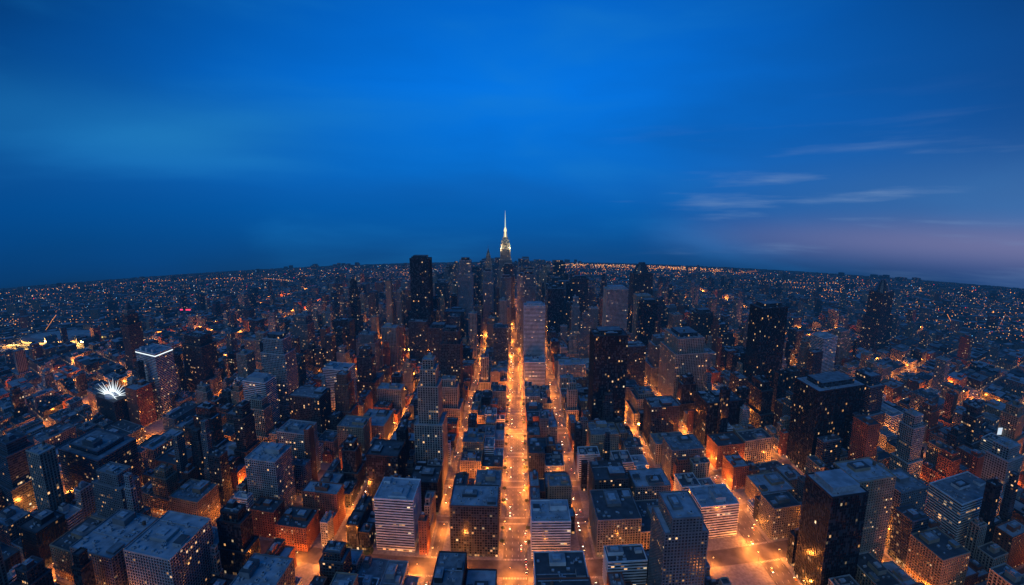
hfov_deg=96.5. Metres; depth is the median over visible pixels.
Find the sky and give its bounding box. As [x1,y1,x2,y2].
[0,0,1023,288]
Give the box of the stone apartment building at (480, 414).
[471,403,484,423]
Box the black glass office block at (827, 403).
[786,371,866,473]
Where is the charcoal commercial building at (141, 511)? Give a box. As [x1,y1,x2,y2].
[137,509,146,514]
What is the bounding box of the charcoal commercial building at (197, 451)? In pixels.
[190,427,204,479]
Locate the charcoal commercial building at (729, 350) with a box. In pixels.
[724,345,736,371]
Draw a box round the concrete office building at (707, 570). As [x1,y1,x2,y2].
[705,559,709,573]
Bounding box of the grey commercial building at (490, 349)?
[485,347,492,355]
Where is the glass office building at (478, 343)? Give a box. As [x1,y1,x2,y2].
[467,334,480,354]
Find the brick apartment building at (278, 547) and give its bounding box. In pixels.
[264,538,296,568]
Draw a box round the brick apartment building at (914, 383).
[906,376,927,390]
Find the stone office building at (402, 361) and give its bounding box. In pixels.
[400,347,403,368]
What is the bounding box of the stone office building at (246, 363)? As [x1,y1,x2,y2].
[236,349,255,378]
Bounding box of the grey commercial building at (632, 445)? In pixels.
[621,437,642,454]
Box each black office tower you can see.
[348,278,363,334]
[409,255,433,326]
[472,266,479,279]
[743,300,788,387]
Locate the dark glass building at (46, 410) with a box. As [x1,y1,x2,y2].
[37,400,62,420]
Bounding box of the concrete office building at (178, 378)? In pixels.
[175,365,180,394]
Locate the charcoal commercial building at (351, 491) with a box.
[343,479,358,507]
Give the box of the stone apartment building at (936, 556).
[904,527,970,584]
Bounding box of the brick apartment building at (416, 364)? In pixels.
[409,358,421,372]
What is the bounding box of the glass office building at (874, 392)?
[853,368,885,427]
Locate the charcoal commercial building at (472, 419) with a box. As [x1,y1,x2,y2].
[468,412,485,431]
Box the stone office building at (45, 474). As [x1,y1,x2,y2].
[25,440,65,511]
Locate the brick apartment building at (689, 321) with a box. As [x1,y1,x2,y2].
[687,312,691,327]
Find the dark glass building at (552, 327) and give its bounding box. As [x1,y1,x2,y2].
[548,326,554,346]
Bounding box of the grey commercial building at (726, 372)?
[720,370,729,375]
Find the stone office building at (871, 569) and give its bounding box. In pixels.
[855,551,916,584]
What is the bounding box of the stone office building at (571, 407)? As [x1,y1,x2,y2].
[565,378,578,427]
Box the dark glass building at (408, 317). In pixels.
[406,310,411,326]
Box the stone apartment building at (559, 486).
[547,474,571,506]
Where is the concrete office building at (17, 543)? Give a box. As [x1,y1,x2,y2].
[11,537,25,560]
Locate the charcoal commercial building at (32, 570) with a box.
[12,556,54,584]
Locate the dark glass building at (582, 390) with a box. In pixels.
[577,387,587,403]
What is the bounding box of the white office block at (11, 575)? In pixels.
[7,557,29,584]
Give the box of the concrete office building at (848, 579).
[828,574,858,584]
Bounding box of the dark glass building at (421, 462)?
[416,460,426,464]
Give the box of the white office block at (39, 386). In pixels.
[37,382,42,390]
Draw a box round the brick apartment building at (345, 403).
[334,369,358,417]
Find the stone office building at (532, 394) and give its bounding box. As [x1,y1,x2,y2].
[525,388,539,409]
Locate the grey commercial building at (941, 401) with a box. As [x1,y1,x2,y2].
[937,397,944,413]
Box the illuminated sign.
[997,428,1002,435]
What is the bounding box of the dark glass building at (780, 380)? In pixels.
[771,369,788,412]
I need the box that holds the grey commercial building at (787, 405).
[779,391,792,420]
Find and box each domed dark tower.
[628,262,652,318]
[859,279,893,349]
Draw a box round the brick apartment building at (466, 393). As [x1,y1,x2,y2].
[465,386,468,400]
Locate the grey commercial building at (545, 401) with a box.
[539,390,551,408]
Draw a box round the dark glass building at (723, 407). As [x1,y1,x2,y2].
[716,385,730,432]
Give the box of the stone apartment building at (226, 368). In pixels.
[222,358,230,378]
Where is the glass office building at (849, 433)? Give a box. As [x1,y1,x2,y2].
[844,412,860,452]
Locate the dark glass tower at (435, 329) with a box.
[428,322,448,370]
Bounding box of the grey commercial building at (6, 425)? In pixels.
[0,415,13,435]
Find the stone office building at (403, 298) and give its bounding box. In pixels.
[397,287,405,319]
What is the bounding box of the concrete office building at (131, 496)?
[123,472,139,512]
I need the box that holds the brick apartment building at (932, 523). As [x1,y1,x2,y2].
[927,518,939,528]
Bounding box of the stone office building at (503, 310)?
[499,297,506,323]
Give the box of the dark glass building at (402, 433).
[396,424,409,465]
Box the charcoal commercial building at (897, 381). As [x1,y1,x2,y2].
[890,377,904,388]
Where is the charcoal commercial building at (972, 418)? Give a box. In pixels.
[961,402,983,448]
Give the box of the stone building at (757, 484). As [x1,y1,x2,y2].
[745,471,794,499]
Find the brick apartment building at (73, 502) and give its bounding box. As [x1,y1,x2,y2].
[69,499,76,506]
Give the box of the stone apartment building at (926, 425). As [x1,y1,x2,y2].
[922,421,927,443]
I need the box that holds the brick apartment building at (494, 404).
[490,396,504,414]
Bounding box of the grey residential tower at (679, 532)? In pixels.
[647,490,708,584]
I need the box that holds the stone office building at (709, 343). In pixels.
[707,336,711,349]
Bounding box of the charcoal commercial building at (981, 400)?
[972,398,988,411]
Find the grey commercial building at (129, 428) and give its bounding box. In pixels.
[104,419,145,443]
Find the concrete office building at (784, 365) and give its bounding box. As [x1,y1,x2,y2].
[781,356,786,369]
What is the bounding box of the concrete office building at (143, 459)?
[137,446,148,479]
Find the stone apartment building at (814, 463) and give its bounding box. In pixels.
[805,455,825,475]
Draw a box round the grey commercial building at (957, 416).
[951,408,965,426]
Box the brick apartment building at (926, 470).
[920,458,935,482]
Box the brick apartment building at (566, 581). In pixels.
[536,577,591,584]
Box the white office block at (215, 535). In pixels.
[212,526,218,544]
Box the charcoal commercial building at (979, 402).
[973,400,983,430]
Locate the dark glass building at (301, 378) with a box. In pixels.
[297,361,304,385]
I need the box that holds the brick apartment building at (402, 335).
[399,324,408,361]
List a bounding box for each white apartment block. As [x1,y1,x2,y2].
[374,477,421,551]
[688,483,739,538]
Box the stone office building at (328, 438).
[318,429,338,458]
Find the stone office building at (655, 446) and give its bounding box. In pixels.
[649,431,682,463]
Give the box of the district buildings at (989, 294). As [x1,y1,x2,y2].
[0,256,1023,355]
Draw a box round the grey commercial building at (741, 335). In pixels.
[739,324,744,345]
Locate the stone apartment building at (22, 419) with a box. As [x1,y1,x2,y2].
[11,412,34,427]
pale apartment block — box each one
[628,467,670,499]
[704,348,715,367]
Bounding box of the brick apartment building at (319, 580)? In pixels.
[309,575,327,584]
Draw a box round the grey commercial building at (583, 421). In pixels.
[580,416,587,445]
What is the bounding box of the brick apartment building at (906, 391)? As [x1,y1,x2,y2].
[902,389,911,397]
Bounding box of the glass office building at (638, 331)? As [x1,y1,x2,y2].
[636,321,639,340]
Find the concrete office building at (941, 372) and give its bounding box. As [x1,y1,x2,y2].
[931,355,950,396]
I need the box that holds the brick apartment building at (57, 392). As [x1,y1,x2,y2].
[54,390,62,396]
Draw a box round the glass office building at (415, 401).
[413,392,417,415]
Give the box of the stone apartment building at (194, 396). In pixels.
[192,392,196,401]
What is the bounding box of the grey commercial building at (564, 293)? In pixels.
[564,282,565,307]
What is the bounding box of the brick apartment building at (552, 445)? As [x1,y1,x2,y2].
[546,435,562,452]
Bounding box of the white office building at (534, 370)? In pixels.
[524,357,544,387]
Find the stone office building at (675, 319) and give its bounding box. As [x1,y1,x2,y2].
[668,312,682,327]
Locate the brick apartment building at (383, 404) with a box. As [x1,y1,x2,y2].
[373,400,400,423]
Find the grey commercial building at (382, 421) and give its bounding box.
[363,408,393,439]
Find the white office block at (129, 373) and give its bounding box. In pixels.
[124,370,131,376]
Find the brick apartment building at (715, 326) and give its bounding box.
[711,315,719,351]
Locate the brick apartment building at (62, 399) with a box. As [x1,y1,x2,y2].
[56,393,73,408]
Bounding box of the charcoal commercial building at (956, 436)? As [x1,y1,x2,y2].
[946,424,966,449]
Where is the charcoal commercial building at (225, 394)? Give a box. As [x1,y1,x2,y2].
[219,385,232,403]
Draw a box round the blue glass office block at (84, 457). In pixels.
[57,428,142,510]
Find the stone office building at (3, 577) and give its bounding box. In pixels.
[0,546,8,584]
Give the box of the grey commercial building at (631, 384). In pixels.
[625,380,638,406]
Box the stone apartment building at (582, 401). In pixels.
[578,394,587,416]
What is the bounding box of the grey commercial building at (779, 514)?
[757,489,800,539]
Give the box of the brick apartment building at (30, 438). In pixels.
[27,422,63,443]
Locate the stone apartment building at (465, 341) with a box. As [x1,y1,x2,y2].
[462,336,468,344]
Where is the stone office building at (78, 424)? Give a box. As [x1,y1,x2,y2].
[74,420,89,436]
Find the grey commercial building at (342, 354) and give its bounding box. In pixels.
[336,345,349,362]
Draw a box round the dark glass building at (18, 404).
[9,385,28,418]
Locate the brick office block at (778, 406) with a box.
[773,397,783,427]
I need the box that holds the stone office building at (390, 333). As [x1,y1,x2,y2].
[381,323,400,373]
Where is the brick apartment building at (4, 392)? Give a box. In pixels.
[0,387,9,398]
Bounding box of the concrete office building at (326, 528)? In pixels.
[320,511,333,546]
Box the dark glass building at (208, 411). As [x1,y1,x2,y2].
[192,401,227,449]
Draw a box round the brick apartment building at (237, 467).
[228,454,246,490]
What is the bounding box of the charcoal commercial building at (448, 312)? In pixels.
[444,307,466,338]
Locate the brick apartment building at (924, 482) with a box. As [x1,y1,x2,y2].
[918,478,928,499]
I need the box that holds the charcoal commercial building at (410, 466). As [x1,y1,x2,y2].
[405,460,415,476]
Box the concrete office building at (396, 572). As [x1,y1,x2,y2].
[379,560,419,584]
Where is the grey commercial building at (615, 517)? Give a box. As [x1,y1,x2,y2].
[588,488,641,556]
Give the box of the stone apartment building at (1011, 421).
[993,399,1023,453]
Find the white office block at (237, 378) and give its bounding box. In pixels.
[232,375,243,384]
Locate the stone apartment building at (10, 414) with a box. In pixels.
[1,412,13,419]
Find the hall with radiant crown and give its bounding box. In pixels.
[96,383,129,423]
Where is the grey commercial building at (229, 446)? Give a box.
[219,441,236,455]
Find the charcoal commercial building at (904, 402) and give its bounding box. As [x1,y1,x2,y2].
[898,397,909,409]
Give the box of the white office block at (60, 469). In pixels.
[58,463,62,478]
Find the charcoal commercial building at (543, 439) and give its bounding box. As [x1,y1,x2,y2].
[527,437,546,464]
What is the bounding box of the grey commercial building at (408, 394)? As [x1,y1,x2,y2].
[405,387,411,400]
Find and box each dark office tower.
[552,260,564,279]
[555,280,571,301]
[571,275,588,320]
[588,326,628,424]
[638,298,657,345]
[691,308,713,344]
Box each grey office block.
[230,553,295,584]
[885,468,928,547]
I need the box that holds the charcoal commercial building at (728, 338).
[721,331,735,345]
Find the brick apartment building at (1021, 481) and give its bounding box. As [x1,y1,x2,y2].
[1018,470,1023,487]
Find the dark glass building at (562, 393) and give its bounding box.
[561,391,566,409]
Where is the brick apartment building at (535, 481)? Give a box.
[529,469,545,503]
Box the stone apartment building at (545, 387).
[540,385,549,396]
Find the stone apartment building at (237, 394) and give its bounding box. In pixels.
[231,379,243,404]
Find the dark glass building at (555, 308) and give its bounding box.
[546,285,564,346]
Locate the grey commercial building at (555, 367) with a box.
[554,357,574,377]
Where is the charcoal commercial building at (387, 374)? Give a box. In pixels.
[383,364,390,382]
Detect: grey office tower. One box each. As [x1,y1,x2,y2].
[443,266,448,278]
[501,274,510,341]
[520,271,535,353]
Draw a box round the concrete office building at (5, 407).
[0,401,11,413]
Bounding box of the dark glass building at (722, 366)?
[719,345,724,370]
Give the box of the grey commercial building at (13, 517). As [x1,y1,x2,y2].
[0,504,30,545]
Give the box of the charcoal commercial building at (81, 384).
[73,371,88,397]
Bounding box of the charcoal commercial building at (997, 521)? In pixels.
[990,516,1001,541]
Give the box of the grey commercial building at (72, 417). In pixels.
[55,411,83,424]
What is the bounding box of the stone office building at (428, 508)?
[424,492,433,540]
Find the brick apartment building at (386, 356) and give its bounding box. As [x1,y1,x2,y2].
[383,340,391,382]
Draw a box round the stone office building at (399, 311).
[396,287,404,325]
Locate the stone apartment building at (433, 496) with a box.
[425,490,435,529]
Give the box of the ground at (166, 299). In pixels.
[0,265,1023,349]
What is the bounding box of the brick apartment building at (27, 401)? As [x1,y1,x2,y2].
[25,395,32,407]
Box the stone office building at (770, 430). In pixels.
[764,425,775,440]
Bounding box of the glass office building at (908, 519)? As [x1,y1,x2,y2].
[888,504,929,568]
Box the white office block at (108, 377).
[103,372,117,386]
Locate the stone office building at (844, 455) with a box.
[840,448,847,460]
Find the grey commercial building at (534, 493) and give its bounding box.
[530,488,539,499]
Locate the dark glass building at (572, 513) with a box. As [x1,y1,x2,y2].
[569,507,574,533]
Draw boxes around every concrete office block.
[69,509,157,584]
[123,510,213,584]
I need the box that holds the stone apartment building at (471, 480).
[458,472,474,483]
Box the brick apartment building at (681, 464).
[670,456,689,490]
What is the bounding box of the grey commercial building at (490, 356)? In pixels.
[484,351,492,364]
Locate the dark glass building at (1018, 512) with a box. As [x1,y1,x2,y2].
[999,499,1023,523]
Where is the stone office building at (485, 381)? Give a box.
[479,354,490,390]
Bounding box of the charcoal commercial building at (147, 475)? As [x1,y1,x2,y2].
[142,468,153,484]
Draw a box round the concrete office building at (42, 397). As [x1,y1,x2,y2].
[32,387,55,415]
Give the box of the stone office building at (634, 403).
[626,386,655,424]
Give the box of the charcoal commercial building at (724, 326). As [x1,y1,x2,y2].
[719,320,730,335]
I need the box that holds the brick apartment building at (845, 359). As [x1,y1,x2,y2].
[841,357,850,365]
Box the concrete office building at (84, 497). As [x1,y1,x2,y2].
[73,481,95,518]
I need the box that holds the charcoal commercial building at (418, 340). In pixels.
[408,319,428,362]
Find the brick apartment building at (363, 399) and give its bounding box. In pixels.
[357,396,366,412]
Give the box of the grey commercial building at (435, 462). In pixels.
[427,458,443,491]
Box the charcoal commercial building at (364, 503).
[354,494,375,534]
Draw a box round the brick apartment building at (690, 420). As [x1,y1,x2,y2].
[686,409,693,432]
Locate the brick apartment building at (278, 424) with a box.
[274,420,286,428]
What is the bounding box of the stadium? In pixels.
[20,330,103,344]
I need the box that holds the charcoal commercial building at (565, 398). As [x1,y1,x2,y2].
[563,392,578,418]
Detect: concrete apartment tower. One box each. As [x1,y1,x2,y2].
[244,439,295,510]
[276,419,319,472]
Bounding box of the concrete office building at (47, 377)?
[41,367,57,389]
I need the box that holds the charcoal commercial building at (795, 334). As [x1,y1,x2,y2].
[787,327,803,364]
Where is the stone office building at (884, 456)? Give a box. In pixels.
[876,446,890,468]
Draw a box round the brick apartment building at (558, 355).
[553,352,565,372]
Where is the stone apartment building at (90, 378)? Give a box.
[86,373,96,384]
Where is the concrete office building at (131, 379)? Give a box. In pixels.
[126,376,136,384]
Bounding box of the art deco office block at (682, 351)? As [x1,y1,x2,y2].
[657,326,707,397]
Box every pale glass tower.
[242,372,279,423]
[260,331,298,419]
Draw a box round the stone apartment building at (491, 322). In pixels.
[486,315,495,347]
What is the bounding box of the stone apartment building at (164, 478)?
[150,463,177,514]
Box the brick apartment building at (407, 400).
[405,397,409,406]
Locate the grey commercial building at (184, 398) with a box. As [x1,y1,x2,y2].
[175,394,196,407]
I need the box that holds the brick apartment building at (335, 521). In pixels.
[328,510,338,535]
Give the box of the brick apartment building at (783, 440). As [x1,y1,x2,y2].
[778,428,788,455]
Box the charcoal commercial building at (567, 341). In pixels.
[566,337,577,351]
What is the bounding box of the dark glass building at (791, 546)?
[786,528,798,565]
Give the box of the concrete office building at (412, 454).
[409,449,415,463]
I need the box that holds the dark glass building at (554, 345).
[550,338,558,361]
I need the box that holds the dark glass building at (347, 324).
[332,316,355,349]
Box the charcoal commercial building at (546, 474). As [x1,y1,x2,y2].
[544,472,566,498]
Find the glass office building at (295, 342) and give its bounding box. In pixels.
[291,335,299,352]
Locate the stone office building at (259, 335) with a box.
[254,328,266,371]
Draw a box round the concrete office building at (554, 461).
[545,451,564,471]
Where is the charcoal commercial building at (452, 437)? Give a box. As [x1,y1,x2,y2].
[448,433,456,450]
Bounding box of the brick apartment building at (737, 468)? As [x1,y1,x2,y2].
[721,452,759,489]
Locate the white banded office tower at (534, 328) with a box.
[523,301,544,366]
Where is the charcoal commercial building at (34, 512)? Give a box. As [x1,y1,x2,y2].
[30,509,38,516]
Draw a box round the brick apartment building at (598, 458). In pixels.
[594,455,602,460]
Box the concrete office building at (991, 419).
[982,412,999,425]
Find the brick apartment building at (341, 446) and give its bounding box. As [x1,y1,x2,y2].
[338,441,343,469]
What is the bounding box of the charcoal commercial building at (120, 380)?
[111,374,127,387]
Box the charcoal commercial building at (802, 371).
[800,366,805,376]
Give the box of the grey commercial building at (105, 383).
[89,380,109,387]
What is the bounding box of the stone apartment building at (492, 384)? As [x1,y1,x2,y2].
[490,381,506,398]
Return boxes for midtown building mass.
[0,265,1023,402]
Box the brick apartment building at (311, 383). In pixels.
[304,381,317,386]
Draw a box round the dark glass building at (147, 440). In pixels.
[137,434,158,447]
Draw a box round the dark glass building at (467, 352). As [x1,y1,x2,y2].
[462,344,475,369]
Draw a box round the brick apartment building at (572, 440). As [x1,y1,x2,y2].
[570,433,573,451]
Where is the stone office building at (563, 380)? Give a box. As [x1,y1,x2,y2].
[559,373,573,397]
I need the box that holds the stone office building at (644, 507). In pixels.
[635,499,657,549]
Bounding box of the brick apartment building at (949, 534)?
[945,531,954,538]
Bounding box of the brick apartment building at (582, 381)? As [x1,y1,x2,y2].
[573,377,586,386]
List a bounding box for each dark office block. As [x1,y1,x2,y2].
[288,385,331,432]
[366,439,405,500]
[588,460,628,496]
[642,395,679,446]
[661,434,704,480]
[693,390,742,444]
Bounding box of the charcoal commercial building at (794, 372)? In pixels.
[785,365,800,392]
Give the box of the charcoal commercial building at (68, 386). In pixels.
[62,380,74,392]
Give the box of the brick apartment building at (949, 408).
[938,387,957,426]
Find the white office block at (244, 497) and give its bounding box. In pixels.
[233,491,253,510]
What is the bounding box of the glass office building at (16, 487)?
[0,430,36,510]
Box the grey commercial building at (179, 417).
[162,401,197,431]
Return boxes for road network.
[0,289,1023,584]
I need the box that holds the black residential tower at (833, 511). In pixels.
[793,469,868,584]
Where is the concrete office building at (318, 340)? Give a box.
[315,334,320,346]
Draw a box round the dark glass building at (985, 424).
[982,419,988,429]
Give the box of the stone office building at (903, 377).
[896,372,915,387]
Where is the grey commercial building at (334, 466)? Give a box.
[326,459,340,472]
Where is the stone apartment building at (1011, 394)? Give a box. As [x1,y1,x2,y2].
[1003,390,1020,399]
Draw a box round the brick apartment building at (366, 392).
[358,388,372,409]
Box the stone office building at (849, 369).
[840,364,855,376]
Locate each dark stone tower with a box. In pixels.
[182,330,222,391]
[356,329,382,377]
[440,325,464,404]
[448,264,453,276]
[502,263,515,326]
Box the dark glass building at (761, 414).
[748,375,774,428]
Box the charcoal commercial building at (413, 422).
[411,415,417,431]
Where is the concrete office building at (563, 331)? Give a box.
[560,322,567,342]
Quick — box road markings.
[342,335,795,584]
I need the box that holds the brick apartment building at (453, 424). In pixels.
[447,417,458,438]
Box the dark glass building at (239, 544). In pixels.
[216,499,260,574]
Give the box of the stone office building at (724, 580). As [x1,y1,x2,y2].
[716,577,731,584]
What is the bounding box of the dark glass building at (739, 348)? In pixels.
[731,345,745,352]
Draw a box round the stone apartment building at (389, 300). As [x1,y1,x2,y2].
[385,279,393,324]
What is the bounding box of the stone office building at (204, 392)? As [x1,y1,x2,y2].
[195,381,212,403]
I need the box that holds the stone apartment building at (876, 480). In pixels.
[833,457,896,562]
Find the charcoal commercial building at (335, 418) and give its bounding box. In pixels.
[327,410,342,429]
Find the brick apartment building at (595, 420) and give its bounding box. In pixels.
[588,418,599,422]
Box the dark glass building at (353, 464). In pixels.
[340,434,365,491]
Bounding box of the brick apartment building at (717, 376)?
[706,366,725,389]
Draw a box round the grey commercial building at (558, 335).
[556,332,567,343]
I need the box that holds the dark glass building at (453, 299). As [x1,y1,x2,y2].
[451,293,456,307]
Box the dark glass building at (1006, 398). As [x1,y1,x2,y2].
[1000,395,1018,402]
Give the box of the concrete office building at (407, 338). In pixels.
[405,328,409,357]
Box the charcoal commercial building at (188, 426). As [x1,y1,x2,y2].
[183,413,226,443]
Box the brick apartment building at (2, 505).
[0,490,4,510]
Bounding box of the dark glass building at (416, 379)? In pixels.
[413,368,419,387]
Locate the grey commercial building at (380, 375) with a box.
[376,372,384,384]
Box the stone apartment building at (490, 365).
[489,363,491,376]
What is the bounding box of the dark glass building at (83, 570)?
[72,547,96,584]
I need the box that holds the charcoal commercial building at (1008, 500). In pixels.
[997,470,1019,522]
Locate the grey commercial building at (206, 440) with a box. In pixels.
[200,419,212,481]
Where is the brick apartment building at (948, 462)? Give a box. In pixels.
[930,446,960,481]
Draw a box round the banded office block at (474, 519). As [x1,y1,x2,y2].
[449,484,498,556]
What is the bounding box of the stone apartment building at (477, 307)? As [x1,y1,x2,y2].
[474,304,481,329]
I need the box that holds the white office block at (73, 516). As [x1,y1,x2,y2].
[56,502,83,530]
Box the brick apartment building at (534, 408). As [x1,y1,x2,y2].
[525,402,554,428]
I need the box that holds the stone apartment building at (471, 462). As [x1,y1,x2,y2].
[460,450,482,478]
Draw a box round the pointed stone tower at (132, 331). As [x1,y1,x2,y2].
[120,300,144,369]
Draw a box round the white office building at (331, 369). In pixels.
[323,361,356,410]
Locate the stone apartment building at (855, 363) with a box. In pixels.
[843,360,859,374]
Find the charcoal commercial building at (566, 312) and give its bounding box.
[564,301,569,335]
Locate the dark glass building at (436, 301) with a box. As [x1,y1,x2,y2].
[433,295,440,321]
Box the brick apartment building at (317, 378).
[312,372,322,386]
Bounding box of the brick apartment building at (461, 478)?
[452,472,468,490]
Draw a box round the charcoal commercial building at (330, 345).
[324,333,336,362]
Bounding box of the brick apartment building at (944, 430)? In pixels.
[936,425,950,435]
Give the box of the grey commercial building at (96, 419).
[90,414,104,423]
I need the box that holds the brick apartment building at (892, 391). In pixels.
[883,380,902,402]
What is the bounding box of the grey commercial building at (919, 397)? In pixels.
[909,388,939,410]
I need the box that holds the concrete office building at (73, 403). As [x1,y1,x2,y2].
[66,397,82,410]
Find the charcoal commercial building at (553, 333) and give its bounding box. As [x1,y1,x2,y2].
[548,329,555,355]
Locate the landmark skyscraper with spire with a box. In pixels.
[499,218,510,297]
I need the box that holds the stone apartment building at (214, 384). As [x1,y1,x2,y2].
[209,377,218,395]
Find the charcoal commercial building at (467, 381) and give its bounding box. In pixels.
[463,373,470,389]
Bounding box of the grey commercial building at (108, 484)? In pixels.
[91,461,151,519]
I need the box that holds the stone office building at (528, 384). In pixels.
[525,381,539,389]
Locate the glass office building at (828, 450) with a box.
[815,434,842,464]
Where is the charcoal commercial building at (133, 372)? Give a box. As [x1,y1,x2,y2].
[131,365,135,376]
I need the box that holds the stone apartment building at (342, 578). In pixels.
[330,572,358,584]
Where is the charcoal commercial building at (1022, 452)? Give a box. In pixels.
[1021,431,1023,454]
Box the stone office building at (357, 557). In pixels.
[351,549,363,572]
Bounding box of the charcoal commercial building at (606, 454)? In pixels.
[603,432,610,460]
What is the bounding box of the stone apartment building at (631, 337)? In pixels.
[628,333,634,340]
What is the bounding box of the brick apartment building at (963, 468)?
[958,463,969,473]
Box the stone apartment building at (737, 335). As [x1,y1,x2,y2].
[734,332,739,345]
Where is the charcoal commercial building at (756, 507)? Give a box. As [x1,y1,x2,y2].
[753,495,759,521]
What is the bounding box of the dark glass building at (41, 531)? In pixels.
[18,508,67,566]
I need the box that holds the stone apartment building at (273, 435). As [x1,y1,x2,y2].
[269,429,277,442]
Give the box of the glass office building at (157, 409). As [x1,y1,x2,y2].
[149,380,160,419]
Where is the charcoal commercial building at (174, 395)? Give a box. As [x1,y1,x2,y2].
[171,392,178,408]
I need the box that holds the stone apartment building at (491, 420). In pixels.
[485,414,504,437]
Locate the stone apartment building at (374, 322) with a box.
[370,315,381,344]
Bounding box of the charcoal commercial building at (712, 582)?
[704,579,718,584]
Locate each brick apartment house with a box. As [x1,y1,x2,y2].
[155,447,193,474]
[169,478,220,522]
[275,505,320,551]
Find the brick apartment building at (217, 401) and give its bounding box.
[208,396,223,412]
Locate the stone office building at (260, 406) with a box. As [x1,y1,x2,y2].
[249,392,277,442]
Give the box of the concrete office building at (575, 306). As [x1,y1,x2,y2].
[570,295,579,347]
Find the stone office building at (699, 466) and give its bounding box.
[689,455,709,477]
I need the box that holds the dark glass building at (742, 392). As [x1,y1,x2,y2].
[736,385,749,406]
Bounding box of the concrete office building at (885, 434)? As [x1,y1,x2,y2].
[878,426,897,449]
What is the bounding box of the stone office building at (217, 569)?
[210,544,223,576]
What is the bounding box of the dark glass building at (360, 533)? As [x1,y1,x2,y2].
[346,510,374,549]
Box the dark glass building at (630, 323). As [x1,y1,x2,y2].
[628,313,632,334]
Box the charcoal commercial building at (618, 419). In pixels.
[614,416,622,425]
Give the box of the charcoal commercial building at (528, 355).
[523,354,536,375]
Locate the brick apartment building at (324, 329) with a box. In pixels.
[319,325,329,349]
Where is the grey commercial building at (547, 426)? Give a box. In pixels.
[539,411,557,441]
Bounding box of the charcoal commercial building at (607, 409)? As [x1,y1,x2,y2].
[600,393,614,421]
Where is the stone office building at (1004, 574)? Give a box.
[986,563,1023,584]
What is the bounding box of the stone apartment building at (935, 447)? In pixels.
[925,437,949,466]
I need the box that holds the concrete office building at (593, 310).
[588,305,598,328]
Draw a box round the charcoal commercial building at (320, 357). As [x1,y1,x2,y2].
[314,345,325,373]
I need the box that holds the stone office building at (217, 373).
[214,368,221,393]
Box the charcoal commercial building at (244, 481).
[241,477,247,491]
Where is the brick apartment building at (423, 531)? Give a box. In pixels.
[418,512,429,555]
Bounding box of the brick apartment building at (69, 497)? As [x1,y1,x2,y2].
[65,492,74,502]
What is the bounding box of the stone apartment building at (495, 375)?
[491,368,506,386]
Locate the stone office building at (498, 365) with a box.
[492,364,507,378]
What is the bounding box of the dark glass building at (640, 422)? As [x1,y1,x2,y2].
[637,409,643,433]
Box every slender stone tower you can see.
[458,257,473,331]
[482,269,493,337]
[526,267,534,284]
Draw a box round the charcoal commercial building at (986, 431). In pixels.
[979,428,994,439]
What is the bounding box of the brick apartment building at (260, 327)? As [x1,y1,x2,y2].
[254,324,265,332]
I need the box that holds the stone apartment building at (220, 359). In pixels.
[218,356,226,363]
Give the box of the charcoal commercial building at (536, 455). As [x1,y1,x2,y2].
[528,441,544,478]
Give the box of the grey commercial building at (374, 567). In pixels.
[357,556,387,583]
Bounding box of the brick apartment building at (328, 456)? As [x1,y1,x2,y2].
[322,449,333,462]
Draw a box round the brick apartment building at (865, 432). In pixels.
[847,414,880,460]
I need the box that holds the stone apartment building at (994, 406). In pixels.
[984,399,1005,416]
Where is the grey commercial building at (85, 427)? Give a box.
[77,422,96,436]
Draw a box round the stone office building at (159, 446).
[141,428,187,468]
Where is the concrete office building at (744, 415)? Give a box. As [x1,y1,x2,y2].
[739,402,749,429]
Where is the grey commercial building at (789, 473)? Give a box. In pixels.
[774,464,800,494]
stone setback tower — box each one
[450,281,457,307]
[452,261,458,282]
[485,249,491,269]
[541,264,549,293]
[632,293,651,340]
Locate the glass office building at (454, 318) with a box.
[449,313,460,338]
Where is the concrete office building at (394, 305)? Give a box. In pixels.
[393,297,396,324]
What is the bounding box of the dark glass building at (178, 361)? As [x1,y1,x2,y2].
[173,353,188,390]
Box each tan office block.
[337,415,371,454]
[586,420,618,457]
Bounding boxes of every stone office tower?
[292,313,315,351]
[626,341,645,385]
[743,314,748,346]
[832,327,851,364]
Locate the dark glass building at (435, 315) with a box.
[433,308,437,321]
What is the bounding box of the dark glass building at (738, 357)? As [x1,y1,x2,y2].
[731,352,744,371]
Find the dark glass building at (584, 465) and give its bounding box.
[581,460,587,490]
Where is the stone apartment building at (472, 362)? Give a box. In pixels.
[463,358,474,377]
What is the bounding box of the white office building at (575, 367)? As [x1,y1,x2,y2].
[557,358,585,386]
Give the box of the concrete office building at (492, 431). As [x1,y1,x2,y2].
[485,425,504,451]
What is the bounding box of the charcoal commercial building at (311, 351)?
[306,341,316,373]
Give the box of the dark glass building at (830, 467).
[824,464,837,470]
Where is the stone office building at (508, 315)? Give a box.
[507,305,508,335]
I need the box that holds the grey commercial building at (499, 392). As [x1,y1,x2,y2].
[492,385,505,409]
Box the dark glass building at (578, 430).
[574,422,582,460]
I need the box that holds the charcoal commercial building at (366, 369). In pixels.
[356,344,378,403]
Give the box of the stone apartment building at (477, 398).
[472,394,489,417]
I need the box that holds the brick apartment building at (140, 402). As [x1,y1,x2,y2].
[124,379,156,427]
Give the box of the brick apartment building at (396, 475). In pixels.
[389,473,401,477]
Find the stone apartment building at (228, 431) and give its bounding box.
[222,423,235,441]
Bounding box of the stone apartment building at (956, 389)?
[941,382,964,403]
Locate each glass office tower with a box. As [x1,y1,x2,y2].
[435,279,449,307]
[551,276,560,284]
[598,273,606,320]
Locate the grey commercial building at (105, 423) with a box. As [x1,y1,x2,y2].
[97,419,112,428]
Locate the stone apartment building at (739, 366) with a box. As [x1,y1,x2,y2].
[736,362,742,373]
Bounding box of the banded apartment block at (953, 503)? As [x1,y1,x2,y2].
[924,471,1001,546]
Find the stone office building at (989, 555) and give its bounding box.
[975,541,1008,570]

